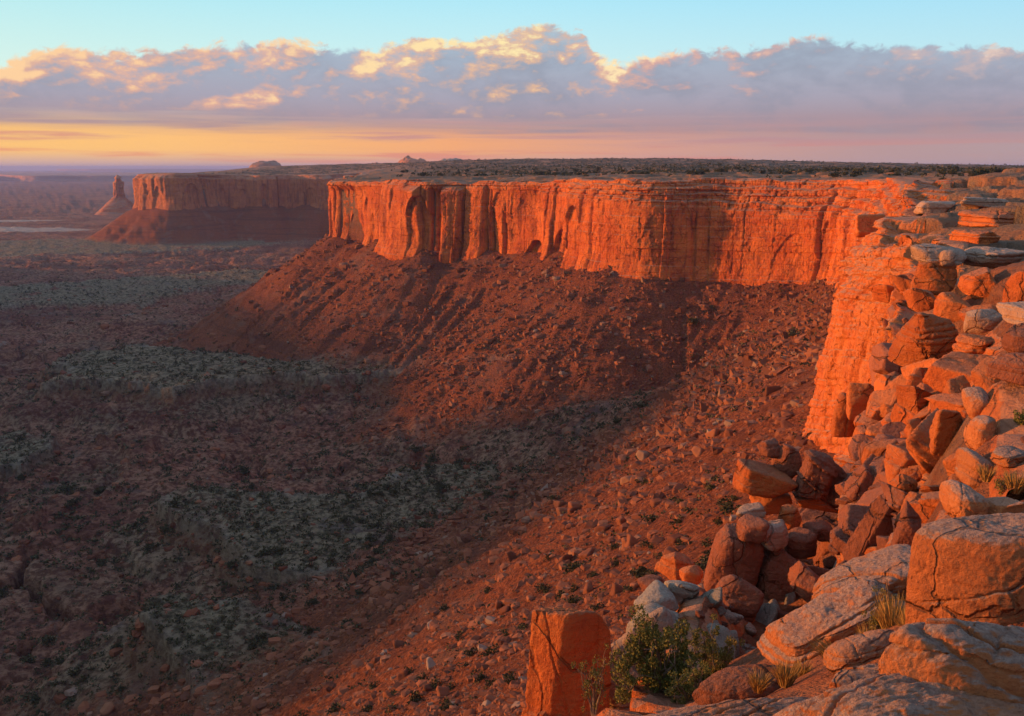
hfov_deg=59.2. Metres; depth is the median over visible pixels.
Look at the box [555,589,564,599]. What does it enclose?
desert shrub
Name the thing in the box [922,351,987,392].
rock block
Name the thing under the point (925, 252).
rock slab
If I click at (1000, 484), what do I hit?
juniper
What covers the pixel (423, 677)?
desert shrub
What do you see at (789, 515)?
rock
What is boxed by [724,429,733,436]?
boulder
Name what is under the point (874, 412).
rock block
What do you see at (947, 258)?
rock
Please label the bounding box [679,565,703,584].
boulder
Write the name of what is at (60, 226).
ground
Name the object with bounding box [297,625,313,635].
desert shrub
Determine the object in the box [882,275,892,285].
rock slab
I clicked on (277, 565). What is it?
desert shrub
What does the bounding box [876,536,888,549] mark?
rock block
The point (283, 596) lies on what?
desert shrub
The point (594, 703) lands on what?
shrub
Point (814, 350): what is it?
boulder
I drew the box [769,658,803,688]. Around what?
grass tuft
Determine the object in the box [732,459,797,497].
balanced rock
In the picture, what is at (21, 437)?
desert shrub
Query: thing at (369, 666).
boulder
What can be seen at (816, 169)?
shrubbery
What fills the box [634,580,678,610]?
boulder
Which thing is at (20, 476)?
desert shrub
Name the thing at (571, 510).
boulder
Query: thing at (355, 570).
desert shrub
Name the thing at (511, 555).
boulder
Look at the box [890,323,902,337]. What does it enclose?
rock block
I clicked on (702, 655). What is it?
juniper
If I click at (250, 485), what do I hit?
desert shrub
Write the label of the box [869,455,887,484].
rock block
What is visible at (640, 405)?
desert shrub
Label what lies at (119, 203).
rock tower
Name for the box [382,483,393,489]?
desert shrub
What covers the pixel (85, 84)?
sky
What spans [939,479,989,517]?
boulder
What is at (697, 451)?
boulder
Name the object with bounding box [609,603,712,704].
shrub
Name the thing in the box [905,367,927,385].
rock block
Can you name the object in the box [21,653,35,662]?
desert shrub
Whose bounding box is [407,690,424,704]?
desert shrub
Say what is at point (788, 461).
rock
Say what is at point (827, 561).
rock block
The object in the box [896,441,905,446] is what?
rock block
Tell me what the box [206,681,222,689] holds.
boulder
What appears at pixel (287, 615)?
boulder
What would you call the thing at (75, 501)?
desert shrub
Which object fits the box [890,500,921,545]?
rock slab
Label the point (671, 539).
boulder
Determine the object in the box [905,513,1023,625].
boulder
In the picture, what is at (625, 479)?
boulder
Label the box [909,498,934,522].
rock block
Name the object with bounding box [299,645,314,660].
boulder
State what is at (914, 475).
rock block
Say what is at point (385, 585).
boulder
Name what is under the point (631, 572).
desert shrub
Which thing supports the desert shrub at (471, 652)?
on the ground
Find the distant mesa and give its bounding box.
[0,172,161,181]
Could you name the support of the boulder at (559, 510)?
on the ground
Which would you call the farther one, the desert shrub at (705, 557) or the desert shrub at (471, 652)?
the desert shrub at (471, 652)
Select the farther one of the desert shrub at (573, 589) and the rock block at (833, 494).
the desert shrub at (573, 589)
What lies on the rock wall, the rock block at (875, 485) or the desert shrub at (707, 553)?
the rock block at (875, 485)
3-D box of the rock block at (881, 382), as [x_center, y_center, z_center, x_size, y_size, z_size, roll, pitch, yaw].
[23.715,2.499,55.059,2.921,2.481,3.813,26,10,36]
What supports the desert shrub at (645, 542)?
on the ground
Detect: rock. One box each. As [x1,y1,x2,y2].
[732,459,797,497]
[736,502,765,517]
[736,514,769,543]
[749,493,792,514]
[757,438,779,457]
[761,519,788,550]
[772,443,801,478]
[778,504,801,529]
[784,527,816,558]
[792,491,837,513]
[794,449,837,499]
[802,519,832,541]
[814,541,829,564]
[821,463,846,507]
[823,629,893,673]
[844,464,872,502]
[887,371,899,375]
[939,250,955,266]
[943,452,955,475]
[948,474,963,483]
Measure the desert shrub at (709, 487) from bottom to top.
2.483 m
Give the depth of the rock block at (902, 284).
72.92 m
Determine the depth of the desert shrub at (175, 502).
624.92 m
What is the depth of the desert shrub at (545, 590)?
193.42 m
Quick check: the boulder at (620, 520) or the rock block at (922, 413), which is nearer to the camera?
the rock block at (922, 413)
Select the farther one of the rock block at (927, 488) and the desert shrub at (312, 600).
the desert shrub at (312, 600)
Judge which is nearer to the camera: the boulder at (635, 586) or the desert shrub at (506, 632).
the boulder at (635, 586)
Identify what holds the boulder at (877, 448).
on the rock wall
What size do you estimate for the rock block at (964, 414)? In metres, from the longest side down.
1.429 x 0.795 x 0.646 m
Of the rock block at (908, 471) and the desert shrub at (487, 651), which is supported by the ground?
the desert shrub at (487, 651)
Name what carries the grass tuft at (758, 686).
on the ground
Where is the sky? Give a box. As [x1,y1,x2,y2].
[0,0,1023,170]
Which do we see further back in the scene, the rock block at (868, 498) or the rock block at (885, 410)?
the rock block at (885, 410)
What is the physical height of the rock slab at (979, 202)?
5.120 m
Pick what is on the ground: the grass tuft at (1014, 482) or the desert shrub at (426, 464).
the desert shrub at (426, 464)
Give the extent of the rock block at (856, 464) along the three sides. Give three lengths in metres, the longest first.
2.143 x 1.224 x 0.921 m
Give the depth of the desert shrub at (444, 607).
258.51 m
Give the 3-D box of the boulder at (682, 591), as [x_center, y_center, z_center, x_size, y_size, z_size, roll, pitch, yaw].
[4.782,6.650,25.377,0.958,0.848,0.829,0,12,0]
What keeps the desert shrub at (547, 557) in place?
on the ground
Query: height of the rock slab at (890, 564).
0.960 m
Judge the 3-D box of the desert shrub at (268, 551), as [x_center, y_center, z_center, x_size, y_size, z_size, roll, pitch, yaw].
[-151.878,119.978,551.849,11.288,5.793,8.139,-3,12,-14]
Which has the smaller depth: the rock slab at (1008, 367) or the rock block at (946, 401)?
the rock slab at (1008, 367)
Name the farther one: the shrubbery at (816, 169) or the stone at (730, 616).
the shrubbery at (816, 169)
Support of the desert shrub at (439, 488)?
on the ground
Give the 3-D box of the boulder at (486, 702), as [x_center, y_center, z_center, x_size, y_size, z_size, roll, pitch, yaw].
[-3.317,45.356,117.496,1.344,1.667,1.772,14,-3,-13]
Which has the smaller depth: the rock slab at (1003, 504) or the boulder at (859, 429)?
the rock slab at (1003, 504)
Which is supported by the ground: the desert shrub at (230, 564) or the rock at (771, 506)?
the desert shrub at (230, 564)
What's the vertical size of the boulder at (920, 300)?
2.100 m
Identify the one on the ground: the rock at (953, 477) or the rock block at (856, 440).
the rock at (953, 477)
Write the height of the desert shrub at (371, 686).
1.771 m
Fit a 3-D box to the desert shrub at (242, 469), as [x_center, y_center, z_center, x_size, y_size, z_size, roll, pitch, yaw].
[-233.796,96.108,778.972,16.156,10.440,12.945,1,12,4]
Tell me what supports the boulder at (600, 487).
on the ground
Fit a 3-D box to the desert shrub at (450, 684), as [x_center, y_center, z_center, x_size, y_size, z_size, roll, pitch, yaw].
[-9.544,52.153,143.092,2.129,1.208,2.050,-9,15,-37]
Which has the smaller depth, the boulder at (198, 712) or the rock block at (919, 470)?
the rock block at (919, 470)
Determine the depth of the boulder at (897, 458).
31.97 m
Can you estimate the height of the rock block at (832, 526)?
2.034 m
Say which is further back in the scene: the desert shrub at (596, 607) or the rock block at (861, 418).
the desert shrub at (596, 607)
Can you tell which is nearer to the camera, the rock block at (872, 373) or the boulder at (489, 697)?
the rock block at (872, 373)
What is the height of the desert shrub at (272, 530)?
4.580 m
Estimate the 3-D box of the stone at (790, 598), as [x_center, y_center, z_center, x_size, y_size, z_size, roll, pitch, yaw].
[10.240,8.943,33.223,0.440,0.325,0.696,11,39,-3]
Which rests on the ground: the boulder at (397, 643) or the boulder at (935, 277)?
the boulder at (397, 643)
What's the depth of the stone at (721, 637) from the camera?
22.76 m
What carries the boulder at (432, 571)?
on the ground
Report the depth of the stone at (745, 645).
28.23 m
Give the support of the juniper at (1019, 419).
on the rock wall
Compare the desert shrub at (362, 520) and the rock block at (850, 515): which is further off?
the desert shrub at (362, 520)
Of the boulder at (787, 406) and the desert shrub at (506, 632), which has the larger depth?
the boulder at (787, 406)
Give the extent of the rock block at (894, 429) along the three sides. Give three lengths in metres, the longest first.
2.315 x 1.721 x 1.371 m
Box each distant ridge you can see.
[0,171,89,171]
[56,169,231,171]
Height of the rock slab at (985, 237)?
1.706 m
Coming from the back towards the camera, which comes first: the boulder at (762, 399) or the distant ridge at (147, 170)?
the distant ridge at (147, 170)
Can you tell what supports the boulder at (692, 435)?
on the ground
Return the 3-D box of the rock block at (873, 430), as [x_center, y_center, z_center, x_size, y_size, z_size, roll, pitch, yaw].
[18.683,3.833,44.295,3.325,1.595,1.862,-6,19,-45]
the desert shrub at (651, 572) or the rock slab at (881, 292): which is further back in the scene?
the desert shrub at (651, 572)
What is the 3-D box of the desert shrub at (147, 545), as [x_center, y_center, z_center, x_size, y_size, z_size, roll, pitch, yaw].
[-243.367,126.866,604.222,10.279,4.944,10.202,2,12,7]
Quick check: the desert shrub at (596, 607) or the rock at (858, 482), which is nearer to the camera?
the rock at (858, 482)
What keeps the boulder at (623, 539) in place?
on the ground
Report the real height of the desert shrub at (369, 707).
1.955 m
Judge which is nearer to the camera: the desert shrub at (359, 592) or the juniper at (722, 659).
the juniper at (722, 659)
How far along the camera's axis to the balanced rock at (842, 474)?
37.71 m
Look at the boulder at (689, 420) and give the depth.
410.46 m
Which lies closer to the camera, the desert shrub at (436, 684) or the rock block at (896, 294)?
the rock block at (896, 294)
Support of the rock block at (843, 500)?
on the rock wall
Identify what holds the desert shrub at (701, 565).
on the ground
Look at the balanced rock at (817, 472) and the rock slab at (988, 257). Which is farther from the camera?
the rock slab at (988, 257)
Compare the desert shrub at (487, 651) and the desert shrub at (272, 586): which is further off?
the desert shrub at (272, 586)
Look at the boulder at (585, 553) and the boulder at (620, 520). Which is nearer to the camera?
the boulder at (585, 553)
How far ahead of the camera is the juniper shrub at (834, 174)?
846.01 m
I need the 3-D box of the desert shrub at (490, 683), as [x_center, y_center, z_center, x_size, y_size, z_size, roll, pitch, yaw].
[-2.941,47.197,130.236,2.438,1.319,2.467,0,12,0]
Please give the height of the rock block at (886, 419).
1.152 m
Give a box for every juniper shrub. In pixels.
[828,170,840,177]
[850,167,864,175]
[973,168,989,174]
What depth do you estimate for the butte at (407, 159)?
6307.82 m
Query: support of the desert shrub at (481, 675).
on the ground
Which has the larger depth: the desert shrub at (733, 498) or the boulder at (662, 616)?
the desert shrub at (733, 498)
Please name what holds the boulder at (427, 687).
on the ground
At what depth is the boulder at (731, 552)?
33.46 m
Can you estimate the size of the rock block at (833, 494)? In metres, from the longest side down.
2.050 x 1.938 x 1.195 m
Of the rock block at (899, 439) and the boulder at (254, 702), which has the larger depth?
the boulder at (254, 702)
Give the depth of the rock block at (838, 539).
28.80 m
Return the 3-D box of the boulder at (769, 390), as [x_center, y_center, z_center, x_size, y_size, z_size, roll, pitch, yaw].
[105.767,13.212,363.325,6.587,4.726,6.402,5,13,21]
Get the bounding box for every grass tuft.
[743,667,775,693]
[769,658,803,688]
[794,656,812,676]
[806,637,831,657]
[854,621,885,634]
[861,581,901,629]
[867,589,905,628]
[890,605,905,626]
[976,464,997,481]
[1000,469,1023,493]
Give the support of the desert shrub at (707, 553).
on the ground
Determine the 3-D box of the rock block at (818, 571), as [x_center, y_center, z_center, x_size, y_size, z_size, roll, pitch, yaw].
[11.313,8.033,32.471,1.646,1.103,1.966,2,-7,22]
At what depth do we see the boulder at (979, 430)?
23.07 m
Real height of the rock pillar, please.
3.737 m
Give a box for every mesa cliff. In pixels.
[132,166,384,210]
[327,177,953,287]
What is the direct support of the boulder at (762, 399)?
on the ground
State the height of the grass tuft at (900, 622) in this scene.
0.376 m
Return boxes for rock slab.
[642,696,808,715]
[692,663,790,704]
[757,579,905,667]
[773,673,1023,715]
[811,544,910,600]
[829,664,878,687]
[842,495,892,560]
[853,214,884,237]
[869,284,894,302]
[878,618,1023,703]
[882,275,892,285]
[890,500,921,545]
[910,243,966,265]
[914,201,954,213]
[948,229,1000,244]
[952,333,993,353]
[958,210,1014,226]
[958,304,998,321]
[960,197,1008,207]
[963,246,1023,268]
[963,309,1002,332]
[986,352,1023,385]
[986,496,1023,514]
[996,301,1023,324]
[1001,323,1023,352]
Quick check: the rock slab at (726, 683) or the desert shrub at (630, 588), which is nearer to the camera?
the rock slab at (726, 683)
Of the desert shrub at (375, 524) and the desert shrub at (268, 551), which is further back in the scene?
the desert shrub at (375, 524)
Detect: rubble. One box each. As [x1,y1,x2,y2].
[0,233,837,715]
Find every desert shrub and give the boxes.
[0,585,12,593]
[0,591,8,598]
[2,695,11,704]
[16,433,26,441]
[16,472,30,480]
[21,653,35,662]
[26,691,40,708]
[36,634,59,645]
[42,656,56,666]
[54,656,65,664]
[56,485,76,493]
[60,696,76,706]
[65,497,81,507]
[66,667,80,677]
[94,486,105,493]
[96,559,107,565]
[110,642,121,649]
[110,683,125,694]
[139,542,155,550]
[157,524,168,532]
[168,499,179,507]
[224,560,234,569]
[232,465,250,473]
[246,482,256,489]
[247,641,259,649]
[251,522,260,527]
[254,631,268,639]
[255,549,272,557]
[265,528,278,532]
[267,584,281,588]
[271,546,286,553]
[275,560,286,568]
[277,592,289,600]
[293,709,307,715]
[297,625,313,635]
[301,655,312,662]
[304,598,319,606]
[322,557,334,563]
[325,702,340,713]
[338,517,348,523]
[348,569,359,577]
[352,517,368,523]
[355,588,364,595]
[359,704,372,712]
[363,543,373,548]
[364,533,380,541]
[366,488,375,496]
[367,520,384,528]
[368,680,380,689]
[372,546,382,553]
[375,490,383,495]
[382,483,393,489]
[384,534,395,542]
[386,704,395,713]
[389,486,400,494]
[404,666,413,673]
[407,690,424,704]
[410,444,421,452]
[416,674,428,680]
[424,461,433,468]
[425,453,440,461]
[430,678,442,688]
[433,480,446,486]
[433,484,450,491]
[438,697,457,715]
[439,603,449,611]
[445,681,455,690]
[453,458,463,463]
[454,631,463,640]
[456,661,470,668]
[463,646,477,656]
[470,668,486,684]
[478,646,497,656]
[481,586,492,593]
[482,490,492,496]
[483,678,496,688]
[501,629,508,635]
[502,671,517,684]
[518,624,527,629]
[534,583,550,593]
[542,586,549,593]
[543,553,552,561]
[547,494,559,501]
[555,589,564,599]
[562,560,581,571]
[567,594,579,602]
[568,583,578,592]
[587,570,598,578]
[589,602,603,610]
[607,543,619,550]
[610,556,620,566]
[613,417,620,423]
[622,584,632,591]
[630,566,646,575]
[631,566,648,577]
[632,401,647,407]
[635,478,647,485]
[639,540,649,547]
[641,514,657,521]
[644,570,656,575]
[653,552,662,558]
[668,514,682,525]
[673,538,687,545]
[674,498,683,503]
[687,317,698,324]
[694,561,706,569]
[697,555,708,561]
[699,537,713,546]
[701,550,709,555]
[703,484,715,490]
[711,474,718,480]
[712,516,722,526]
[719,502,741,514]
[726,495,736,500]
[787,328,800,335]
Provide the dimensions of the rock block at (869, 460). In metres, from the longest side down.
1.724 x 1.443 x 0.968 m
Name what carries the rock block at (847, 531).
on the rock wall
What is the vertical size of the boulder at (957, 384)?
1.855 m
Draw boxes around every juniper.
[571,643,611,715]
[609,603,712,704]
[664,658,710,703]
[679,613,719,662]
[700,635,744,672]
[994,476,1006,495]
[1013,409,1023,424]
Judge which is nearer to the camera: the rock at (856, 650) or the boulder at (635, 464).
the rock at (856, 650)
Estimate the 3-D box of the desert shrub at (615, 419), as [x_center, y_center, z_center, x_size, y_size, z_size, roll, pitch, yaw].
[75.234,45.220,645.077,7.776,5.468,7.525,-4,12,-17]
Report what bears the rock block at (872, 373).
on the rim cliff at (855, 331)
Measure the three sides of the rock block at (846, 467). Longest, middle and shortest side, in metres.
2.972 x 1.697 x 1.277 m
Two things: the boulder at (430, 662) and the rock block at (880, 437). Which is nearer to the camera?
the rock block at (880, 437)
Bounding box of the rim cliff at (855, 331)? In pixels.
[596,213,968,715]
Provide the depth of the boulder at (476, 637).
179.17 m
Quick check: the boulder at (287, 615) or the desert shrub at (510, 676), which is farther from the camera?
the boulder at (287, 615)
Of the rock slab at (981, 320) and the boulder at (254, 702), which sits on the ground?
the boulder at (254, 702)
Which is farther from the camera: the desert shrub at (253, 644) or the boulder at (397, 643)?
the desert shrub at (253, 644)
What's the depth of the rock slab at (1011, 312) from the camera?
39.52 m
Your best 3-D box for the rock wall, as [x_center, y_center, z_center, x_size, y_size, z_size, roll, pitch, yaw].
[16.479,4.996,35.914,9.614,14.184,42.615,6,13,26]
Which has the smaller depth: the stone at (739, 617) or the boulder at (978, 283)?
the stone at (739, 617)
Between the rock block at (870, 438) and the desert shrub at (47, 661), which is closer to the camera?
the rock block at (870, 438)
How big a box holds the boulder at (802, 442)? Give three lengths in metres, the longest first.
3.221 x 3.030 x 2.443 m
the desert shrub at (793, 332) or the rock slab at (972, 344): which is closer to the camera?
the rock slab at (972, 344)
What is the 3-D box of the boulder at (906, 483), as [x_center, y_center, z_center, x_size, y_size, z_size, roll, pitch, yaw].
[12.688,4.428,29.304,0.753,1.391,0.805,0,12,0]
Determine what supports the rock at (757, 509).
on the rock at (751, 528)
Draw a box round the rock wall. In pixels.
[835,330,1023,565]
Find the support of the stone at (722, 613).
on the ground
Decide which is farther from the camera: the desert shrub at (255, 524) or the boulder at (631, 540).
the desert shrub at (255, 524)
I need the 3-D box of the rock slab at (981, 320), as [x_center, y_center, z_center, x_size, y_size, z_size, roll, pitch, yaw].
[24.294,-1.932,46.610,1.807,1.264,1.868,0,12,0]
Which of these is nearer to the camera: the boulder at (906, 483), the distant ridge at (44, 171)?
the boulder at (906, 483)
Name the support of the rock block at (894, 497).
on the rock wall
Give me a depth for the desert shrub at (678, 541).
156.03 m
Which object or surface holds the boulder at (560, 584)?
on the ground
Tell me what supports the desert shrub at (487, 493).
on the ground
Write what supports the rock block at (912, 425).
on the rock wall
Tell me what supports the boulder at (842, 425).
on the ground
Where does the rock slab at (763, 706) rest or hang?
on the rim cliff at (855, 331)
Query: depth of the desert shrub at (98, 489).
726.98 m
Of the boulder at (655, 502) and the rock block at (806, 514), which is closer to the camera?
the rock block at (806, 514)
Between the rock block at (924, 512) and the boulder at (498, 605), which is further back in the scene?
the boulder at (498, 605)
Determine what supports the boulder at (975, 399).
on the rock wall
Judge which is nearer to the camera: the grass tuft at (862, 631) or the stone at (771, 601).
the grass tuft at (862, 631)
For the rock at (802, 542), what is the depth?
33.87 m
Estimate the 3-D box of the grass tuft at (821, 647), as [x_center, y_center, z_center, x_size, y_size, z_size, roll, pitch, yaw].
[3.256,3.067,9.462,0.390,0.289,0.264,-4,13,-20]
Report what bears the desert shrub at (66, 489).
on the ground
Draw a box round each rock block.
[788,561,819,602]
[799,508,838,526]
[804,558,818,566]
[806,564,830,575]
[807,519,834,558]
[819,553,835,568]
[827,473,851,506]
[828,544,839,557]
[830,526,849,553]
[835,481,845,494]
[835,497,851,504]
[838,504,870,530]
[841,463,852,472]
[843,527,855,536]
[847,460,860,472]
[848,433,868,461]
[853,410,878,426]
[855,486,895,512]
[858,440,867,463]
[862,453,874,466]
[865,420,881,436]
[865,435,874,440]
[866,389,896,416]
[868,355,875,385]
[868,406,881,420]
[868,482,880,489]
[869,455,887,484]
[871,343,901,374]
[872,434,896,440]
[874,375,896,390]
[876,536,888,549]
[878,480,907,511]
[879,403,893,418]
[879,422,905,437]
[879,453,885,480]
[881,317,889,338]
[881,412,890,425]
[882,438,905,441]
[883,374,906,389]
[887,273,937,297]
[887,305,895,318]
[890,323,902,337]
[890,403,915,424]
[890,467,919,481]
[891,300,905,309]
[892,267,915,299]
[893,273,914,296]
[894,491,921,525]
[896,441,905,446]
[899,468,921,480]
[900,418,921,438]
[901,318,908,323]
[901,357,937,379]
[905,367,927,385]
[905,408,940,473]
[908,465,923,481]
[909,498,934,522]
[912,405,930,420]
[917,382,933,392]
[919,485,939,491]
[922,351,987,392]
[924,393,964,412]
[930,404,935,411]
[961,410,967,420]
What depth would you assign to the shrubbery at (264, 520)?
630.06 m
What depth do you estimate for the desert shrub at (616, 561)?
177.29 m
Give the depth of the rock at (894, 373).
55.27 m
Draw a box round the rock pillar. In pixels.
[521,606,610,715]
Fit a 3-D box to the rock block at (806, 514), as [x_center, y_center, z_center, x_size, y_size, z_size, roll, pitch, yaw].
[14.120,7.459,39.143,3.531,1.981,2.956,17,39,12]
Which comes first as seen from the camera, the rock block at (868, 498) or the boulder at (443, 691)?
the rock block at (868, 498)
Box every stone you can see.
[695,610,704,618]
[702,587,722,608]
[707,623,736,658]
[718,606,726,616]
[721,621,727,626]
[724,609,735,624]
[726,605,734,611]
[730,630,739,657]
[732,612,743,624]
[741,643,750,648]
[745,622,756,635]
[755,603,777,624]
[763,599,779,619]
[777,610,787,618]
[784,592,795,604]
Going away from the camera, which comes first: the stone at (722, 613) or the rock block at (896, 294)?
the stone at (722, 613)
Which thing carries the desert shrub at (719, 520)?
on the ground
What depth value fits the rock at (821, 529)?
34.84 m
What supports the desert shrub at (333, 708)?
on the ground
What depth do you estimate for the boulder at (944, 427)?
27.16 m
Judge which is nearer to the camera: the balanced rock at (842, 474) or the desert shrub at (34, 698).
the balanced rock at (842, 474)
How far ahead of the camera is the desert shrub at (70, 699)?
411.62 m
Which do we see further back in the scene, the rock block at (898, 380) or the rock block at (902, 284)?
the rock block at (902, 284)
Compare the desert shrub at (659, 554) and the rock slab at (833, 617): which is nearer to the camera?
the rock slab at (833, 617)
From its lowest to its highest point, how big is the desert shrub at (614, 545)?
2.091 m
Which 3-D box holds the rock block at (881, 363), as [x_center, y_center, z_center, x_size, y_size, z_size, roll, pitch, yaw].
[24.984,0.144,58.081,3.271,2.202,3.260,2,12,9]
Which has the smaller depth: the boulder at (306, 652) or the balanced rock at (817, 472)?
the balanced rock at (817, 472)
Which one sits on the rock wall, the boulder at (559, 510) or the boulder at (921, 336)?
the boulder at (921, 336)
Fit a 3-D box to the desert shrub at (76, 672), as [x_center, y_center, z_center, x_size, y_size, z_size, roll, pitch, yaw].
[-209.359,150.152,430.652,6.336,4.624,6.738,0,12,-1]
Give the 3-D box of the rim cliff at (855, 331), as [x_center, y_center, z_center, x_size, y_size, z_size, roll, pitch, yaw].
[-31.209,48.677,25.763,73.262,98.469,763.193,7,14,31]
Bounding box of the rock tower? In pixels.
[94,175,133,214]
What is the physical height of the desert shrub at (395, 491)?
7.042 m
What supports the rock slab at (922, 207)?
on the mesa cliff at (746, 232)
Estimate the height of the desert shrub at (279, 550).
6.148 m
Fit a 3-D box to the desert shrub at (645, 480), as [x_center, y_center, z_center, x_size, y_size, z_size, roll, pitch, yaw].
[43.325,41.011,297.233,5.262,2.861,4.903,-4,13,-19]
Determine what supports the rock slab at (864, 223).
on the ground
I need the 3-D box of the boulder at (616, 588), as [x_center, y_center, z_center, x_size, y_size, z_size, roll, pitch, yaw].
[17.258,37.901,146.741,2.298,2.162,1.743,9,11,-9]
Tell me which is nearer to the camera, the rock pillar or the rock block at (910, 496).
the rock pillar
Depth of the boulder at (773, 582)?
33.55 m
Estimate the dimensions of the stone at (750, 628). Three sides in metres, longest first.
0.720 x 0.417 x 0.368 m
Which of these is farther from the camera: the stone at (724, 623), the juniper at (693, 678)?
the stone at (724, 623)
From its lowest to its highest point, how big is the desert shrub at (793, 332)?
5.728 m
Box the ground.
[0,158,1023,715]
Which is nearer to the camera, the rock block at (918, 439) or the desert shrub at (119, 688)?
the rock block at (918, 439)
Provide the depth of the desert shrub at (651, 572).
143.58 m
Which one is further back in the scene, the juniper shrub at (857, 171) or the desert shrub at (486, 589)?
the juniper shrub at (857, 171)
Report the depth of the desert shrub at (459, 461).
747.73 m
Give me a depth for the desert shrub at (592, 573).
177.52 m
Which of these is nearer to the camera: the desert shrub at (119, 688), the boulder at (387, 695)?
the boulder at (387, 695)
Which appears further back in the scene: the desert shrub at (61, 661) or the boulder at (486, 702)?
the desert shrub at (61, 661)
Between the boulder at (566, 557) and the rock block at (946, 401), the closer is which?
the rock block at (946, 401)
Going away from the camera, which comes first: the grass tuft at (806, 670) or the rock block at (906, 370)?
the grass tuft at (806, 670)
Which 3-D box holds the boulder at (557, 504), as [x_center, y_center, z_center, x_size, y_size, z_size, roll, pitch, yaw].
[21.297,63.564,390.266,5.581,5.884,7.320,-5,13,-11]
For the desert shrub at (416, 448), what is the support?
on the ground
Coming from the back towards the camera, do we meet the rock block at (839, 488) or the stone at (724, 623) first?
the rock block at (839, 488)
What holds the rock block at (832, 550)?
on the rock wall
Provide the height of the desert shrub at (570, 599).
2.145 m
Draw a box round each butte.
[249,160,280,167]
[398,155,425,162]
[440,158,461,160]
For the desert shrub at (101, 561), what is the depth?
593.70 m
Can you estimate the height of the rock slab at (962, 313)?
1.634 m
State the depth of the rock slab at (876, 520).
24.74 m
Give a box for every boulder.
[100,702,115,715]
[147,694,160,700]
[194,709,207,715]
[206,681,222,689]
[242,673,255,679]
[250,699,263,713]
[285,613,293,619]
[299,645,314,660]
[317,641,329,653]
[360,611,370,617]
[366,663,372,670]
[381,581,392,590]
[382,692,392,699]
[393,640,404,648]
[397,669,408,680]
[422,683,432,691]
[426,657,435,669]
[427,566,440,576]
[436,686,449,696]
[458,549,464,555]
[463,708,476,715]
[467,635,481,641]
[482,699,491,705]
[484,694,495,701]
[489,548,501,554]
[495,600,502,609]
[499,603,511,613]
[506,551,516,562]
[516,510,524,518]
[526,595,533,601]
[553,500,564,507]
[556,507,566,515]
[556,581,570,588]
[559,554,571,560]
[563,602,572,607]
[565,523,574,528]
[567,507,579,512]
[568,501,581,507]
[578,547,593,559]
[583,582,593,593]
[594,524,612,532]
[596,483,607,489]
[609,583,624,595]
[609,606,677,710]
[616,516,626,525]
[620,476,630,484]
[621,537,626,548]
[624,534,638,546]
[626,603,679,631]
[630,461,641,469]
[630,583,639,590]
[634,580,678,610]
[636,450,648,460]
[637,574,664,591]
[650,498,661,506]
[650,534,664,548]
[654,551,694,580]
[663,546,675,555]
[664,580,699,605]
[667,533,685,543]
[672,483,685,493]
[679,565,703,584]
[681,433,697,442]
[685,416,700,425]
[691,446,704,456]
[699,587,706,594]
[704,523,763,590]
[705,428,719,438]
[715,574,763,621]
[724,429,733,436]
[756,547,796,600]
[758,396,768,401]
[765,386,780,395]
[780,419,794,427]
[783,403,791,409]
[795,439,807,446]
[805,348,821,356]
[831,392,854,437]
[846,383,873,420]
[852,423,875,436]
[861,440,898,465]
[884,443,917,483]
[888,313,957,366]
[890,474,917,492]
[895,385,932,413]
[905,288,935,311]
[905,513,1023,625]
[910,260,957,294]
[929,409,962,455]
[933,292,970,322]
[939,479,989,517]
[942,375,970,393]
[954,447,993,487]
[958,267,996,298]
[961,386,988,418]
[963,415,996,450]
[971,356,1000,390]
[990,445,1023,467]
[1002,271,1023,302]
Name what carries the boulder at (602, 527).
on the ground
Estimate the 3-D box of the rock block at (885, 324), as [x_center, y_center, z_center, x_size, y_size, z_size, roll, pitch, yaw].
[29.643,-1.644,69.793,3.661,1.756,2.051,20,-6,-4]
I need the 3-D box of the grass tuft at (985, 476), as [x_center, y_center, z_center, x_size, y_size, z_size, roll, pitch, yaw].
[8.859,2.147,16.804,0.426,0.333,0.391,-9,15,-37]
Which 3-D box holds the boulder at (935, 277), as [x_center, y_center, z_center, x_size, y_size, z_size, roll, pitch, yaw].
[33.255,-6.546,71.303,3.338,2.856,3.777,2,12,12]
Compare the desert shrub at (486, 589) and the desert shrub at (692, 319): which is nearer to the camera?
the desert shrub at (486, 589)
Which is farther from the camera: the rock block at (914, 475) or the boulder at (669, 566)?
the boulder at (669, 566)
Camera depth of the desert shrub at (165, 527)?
614.67 m
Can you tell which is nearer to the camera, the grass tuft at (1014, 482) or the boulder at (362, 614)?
the grass tuft at (1014, 482)
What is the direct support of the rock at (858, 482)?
on the rock wall
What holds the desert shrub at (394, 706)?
on the ground
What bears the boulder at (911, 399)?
on the rock wall
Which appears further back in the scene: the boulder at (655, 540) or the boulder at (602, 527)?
the boulder at (602, 527)
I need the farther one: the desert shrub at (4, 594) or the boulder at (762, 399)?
the desert shrub at (4, 594)
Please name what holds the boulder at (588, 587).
on the ground
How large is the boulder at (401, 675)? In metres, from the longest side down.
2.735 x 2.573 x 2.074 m
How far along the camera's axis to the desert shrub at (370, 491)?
644.87 m
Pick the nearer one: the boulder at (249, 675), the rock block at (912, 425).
the rock block at (912, 425)
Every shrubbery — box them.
[0,236,828,715]
[203,157,1022,177]
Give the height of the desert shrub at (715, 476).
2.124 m
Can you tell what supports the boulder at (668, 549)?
on the ground
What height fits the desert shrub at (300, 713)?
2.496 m
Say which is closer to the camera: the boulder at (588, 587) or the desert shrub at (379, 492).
the boulder at (588, 587)
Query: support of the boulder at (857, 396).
on the ground

